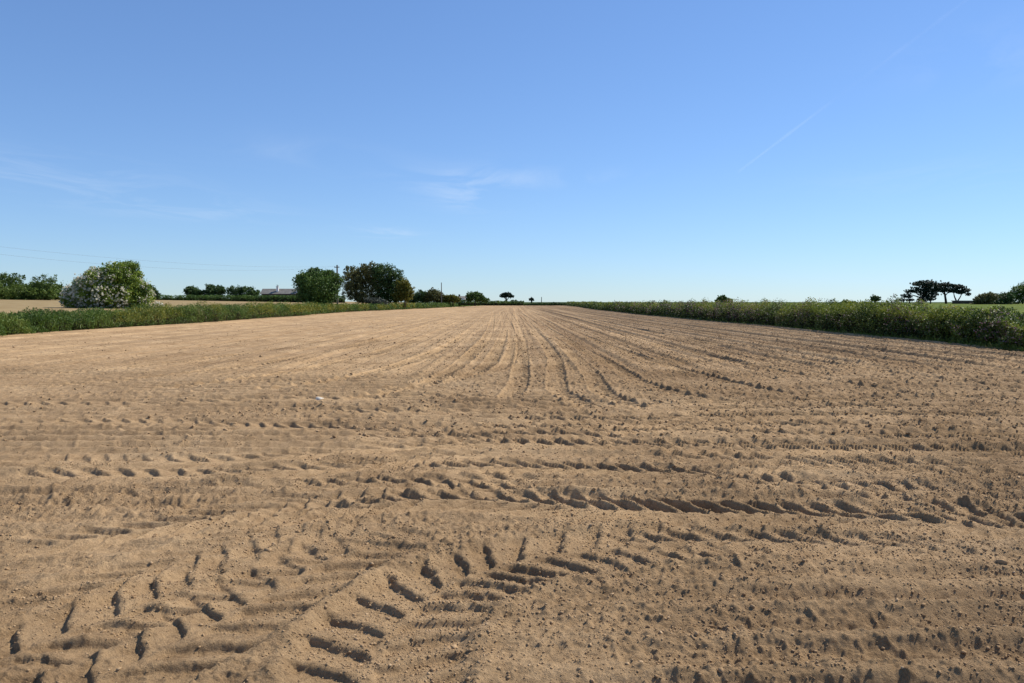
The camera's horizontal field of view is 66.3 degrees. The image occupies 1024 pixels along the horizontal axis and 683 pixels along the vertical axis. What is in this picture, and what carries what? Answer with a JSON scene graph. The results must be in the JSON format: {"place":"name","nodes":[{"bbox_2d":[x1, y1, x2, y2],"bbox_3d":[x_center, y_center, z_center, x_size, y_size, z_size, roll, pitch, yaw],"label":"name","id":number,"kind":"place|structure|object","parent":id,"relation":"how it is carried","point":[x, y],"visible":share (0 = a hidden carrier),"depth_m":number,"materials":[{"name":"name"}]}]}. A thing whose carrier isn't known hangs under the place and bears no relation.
{"place":"outdoors","nodes":[
{"label":"outdoors","id":0,"kind":"place"},
{"bbox_2d":[0,299,406,314],"bbox_3d":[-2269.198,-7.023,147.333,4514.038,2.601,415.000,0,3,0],"label":"stubble field","id":1,"kind":"structure","parent":0,"point":[7,306],"depth_m":86.62,"materials":[{"name":"plant"}]},
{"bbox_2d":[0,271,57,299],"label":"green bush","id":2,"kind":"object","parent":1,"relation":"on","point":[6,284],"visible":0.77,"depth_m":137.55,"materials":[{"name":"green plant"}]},
{"bbox_2d":[4,274,63,299],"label":"green bush","id":3,"kind":"object","parent":1,"relation":"on","point":[52,292],"visible":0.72,"depth_m":137.62,"materials":[{"name":"green plant"}]},
{"bbox_2d":[58,260,156,308],"bbox_3d":[-29.909,-3.756,58.240,7.073,4.616,5.934,0,3,0],"label":"hawthorn bush","id":4,"kind":"object","parent":1,"relation":"on","point":[120,284],"visible":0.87,"depth_m":57.13,"materials":[{"name":"green plant"}]},
{"bbox_2d":[149,284,160,298],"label":"green bush","id":5,"kind":"object","parent":1,"relation":"on","point":[157,293],"visible":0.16,"depth_m":129.69,"materials":[{"name":"green plant"}]},
{"bbox_2d":[182,285,203,297],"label":"dark bush","id":6,"kind":"object","parent":1,"relation":"on","point":[191,290],"visible":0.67,"depth_m":212.84,"materials":[{"name":"green plant"}]},
{"bbox_2d":[200,284,226,297],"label":"dark bush","id":7,"kind":"object","parent":1,"relation":"on","point":[212,289],"visible":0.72,"depth_m":212.69,"materials":[{"name":"green plant"}]},
{"bbox_2d":[0,300,483,335],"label":"hedge bank","id":8,"kind":"structure","parent":1,"relation":"on","point":[39,320],"depth_m":54.93,"materials":[{"name":"green plant"}]},
{"bbox_2d":[390,277,415,306],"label":"golden tree","id":9,"kind":"object","parent":8,"relation":"on","point":[405,293],"visible":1,"depth_m":168.61,"materials":[{"name":"green plant"}]},
{"bbox_2d":[442,294,461,305],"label":"dark tree","id":10,"kind":"object","parent":8,"relation":"on","point":[452,298],"visible":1,"depth_m":239.30,"materials":[{"name":"green plant"}]},
{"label":"utility pole","id":11,"kind":"object","parent":8,"relation":"on","visible":0},
{"bbox_2d":[7,247,323,266],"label":"power line","id":12,"kind":"object","parent":11,"relation":"attached to","point":[143,260],"visible":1,"depth_m":81.59,"materials":[{"name":"metal"}]},
{"bbox_2d":[225,284,260,297],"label":"dark bush","id":13,"kind":"object","parent":1,"relation":"on","point":[243,290],"visible":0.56,"depth_m":212.81,"materials":[{"name":"green plant"}]},
{"bbox_2d":[155,294,345,302],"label":"field hedge","id":14,"kind":"object","parent":1,"relation":"on","point":[260,298],"visible":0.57,"depth_m":204.06,"materials":[{"name":"green plant"}]},
{"bbox_2d":[260,286,297,297],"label":"farm building","id":15,"kind":"structure","parent":1,"relation":"on","point":[278,291],"depth_m":225.04,"materials":[{"name":"grey metal"}]},
{"bbox_2d":[290,267,344,303],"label":"round tree","id":16,"kind":"object","parent":1,"relation":"on","point":[316,284],"visible":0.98,"depth_m":116.38,"materials":[{"name":"green plant"}]},
{"bbox_2d":[341,261,383,303],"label":"tall tree","id":17,"kind":"object","parent":1,"relation":"on","point":[356,282],"visible":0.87,"depth_m":170.35,"materials":[{"name":"green plant"}]},
{"bbox_2d":[365,297,389,304],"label":"grey shrub","id":18,"kind":"object","parent":1,"relation":"on","point":[375,300],"visible":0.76,"depth_m":157.36,"materials":[{"name":"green plant"}]},
{"bbox_2d":[368,262,405,303],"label":"tall tree","id":19,"kind":"object","parent":1,"relation":"on","point":[387,275],"visible":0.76,"depth_m":170.21,"materials":[{"name":"green plant"}]},
{"bbox_2d":[407,289,426,303],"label":"dark tree","id":20,"kind":"object","parent":1,"relation":"on","point":[418,295],"visible":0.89,"depth_m":238.92,"materials":[{"name":"green plant"}]},
{"bbox_2d":[422,287,444,302],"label":"dark tree","id":21,"kind":"object","parent":1,"relation":"on","point":[433,295],"visible":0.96,"depth_m":238.78,"materials":[{"name":"green plant"}]},
{"bbox_2d":[417,299,523,304],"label":"field hedge","id":22,"kind":"object","parent":1,"relation":"on","point":[500,302],"visible":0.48,"depth_m":261.02,"materials":[{"name":"green plant"}]},
{"bbox_2d":[0,305,1023,682],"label":"ploughed field","id":23,"kind":"structure","parent":0,"point":[124,381],"depth_m":6.33,"materials":[{"name":"soil"}]},
{"bbox_2d":[465,291,489,305],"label":"dark tree","id":24,"kind":"object","parent":23,"relation":"on","point":[471,296],"visible":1,"depth_m":238.84,"materials":[{"name":"green plant"}]},
{"bbox_2d":[0,318,1023,682],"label":"soil clods","id":25,"kind":"object","parent":23,"relation":"on","point":[488,630],"visible":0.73,"depth_m":5.47,"materials":[{"name":"brown soil"}]},
{"bbox_2d":[0,0,1023,301],"label":"sky","id":26,"kind":"structure","parent":0,"point":[551,150],"materials":[{"name":"blue"}]},
{"bbox_2d":[416,302,951,305],"bbox_3d":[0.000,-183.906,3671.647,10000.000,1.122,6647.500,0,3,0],"label":"fields","id":27,"kind":"structure","parent":0,"point":[747,302],"depth_m":931.61,"materials":[{"name":"green plant"}]},
{"bbox_2d":[499,292,513,299],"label":"umbrella tree","id":28,"kind":"object","parent":27,"relation":"on","point":[507,294],"visible":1,"depth_m":370.50,"materials":[{"name":"green plant"}]},
{"bbox_2d":[484,302,565,305],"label":"field hedge","id":29,"kind":"object","parent":27,"relation":"on","point":[544,304],"visible":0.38,"depth_m":352.44,"materials":[{"name":"green plant"}]},
{"bbox_2d":[670,303,1023,314],"bbox_3d":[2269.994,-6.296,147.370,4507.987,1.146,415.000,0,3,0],"label":"meadow","id":30,"kind":"structure","parent":0,"point":[1020,307],"depth_m":143.52,"materials":[{"name":"green plant"}]},
{"bbox_2d":[714,294,732,302],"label":"tree","id":31,"kind":"object","parent":30,"relation":"on","point":[718,298],"visible":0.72,"depth_m":248.70,"materials":[{"name":"green plant"}]},
{"bbox_2d":[566,294,1023,351],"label":"hedgerow","id":32,"kind":"object","parent":30,"relation":"on","point":[1001,328],"visible":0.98,"depth_m":37.59,"materials":[{"name":"green plant"}]},
{"bbox_2d":[870,294,881,301],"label":"tree","id":33,"kind":"object","parent":30,"relation":"on","point":[875,298],"visible":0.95,"depth_m":239.32,"materials":[{"name":"green plant"}]},
{"bbox_2d":[898,279,941,303],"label":"pine tree","id":34,"kind":"object","parent":30,"relation":"on","point":[926,292],"visible":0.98,"depth_m":260.50,"materials":[{"name":"green plant"}]},
{"bbox_2d":[934,282,958,303],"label":"pine tree","id":35,"kind":"object","parent":30,"relation":"on","point":[943,289],"visible":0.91,"depth_m":261.06,"materials":[{"name":"green plant"}]},
{"bbox_2d":[950,284,971,300],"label":"pine tree","id":36,"kind":"object","parent":30,"relation":"on","point":[963,290],"visible":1,"depth_m":260.47,"materials":[{"name":"green plant"}]},
{"bbox_2d":[952,300,972,303],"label":"shed","id":37,"kind":"structure","parent":30,"relation":"on","point":[962,302],"depth_m":257.68,"materials":[{"name":"grey stone"}]},
{"bbox_2d":[970,291,1000,303],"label":"rounded bush","id":38,"kind":"object","parent":30,"relation":"on","point":[985,298],"visible":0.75,"depth_m":199.40,"materials":[{"name":"green plant"}]},
{"bbox_2d":[987,290,1015,303],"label":"rounded bush","id":39,"kind":"object","parent":30,"relation":"on","point":[1007,298],"visible":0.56,"depth_m":204.31,"materials":[{"name":"green plant"}]},
{"bbox_2d":[1008,281,1023,303],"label":"broad tree","id":40,"kind":"object","parent":30,"relation":"on","point":[1019,292],"visible":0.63,"depth_m":228.50,"materials":[{"name":"green plant"}]}
]}

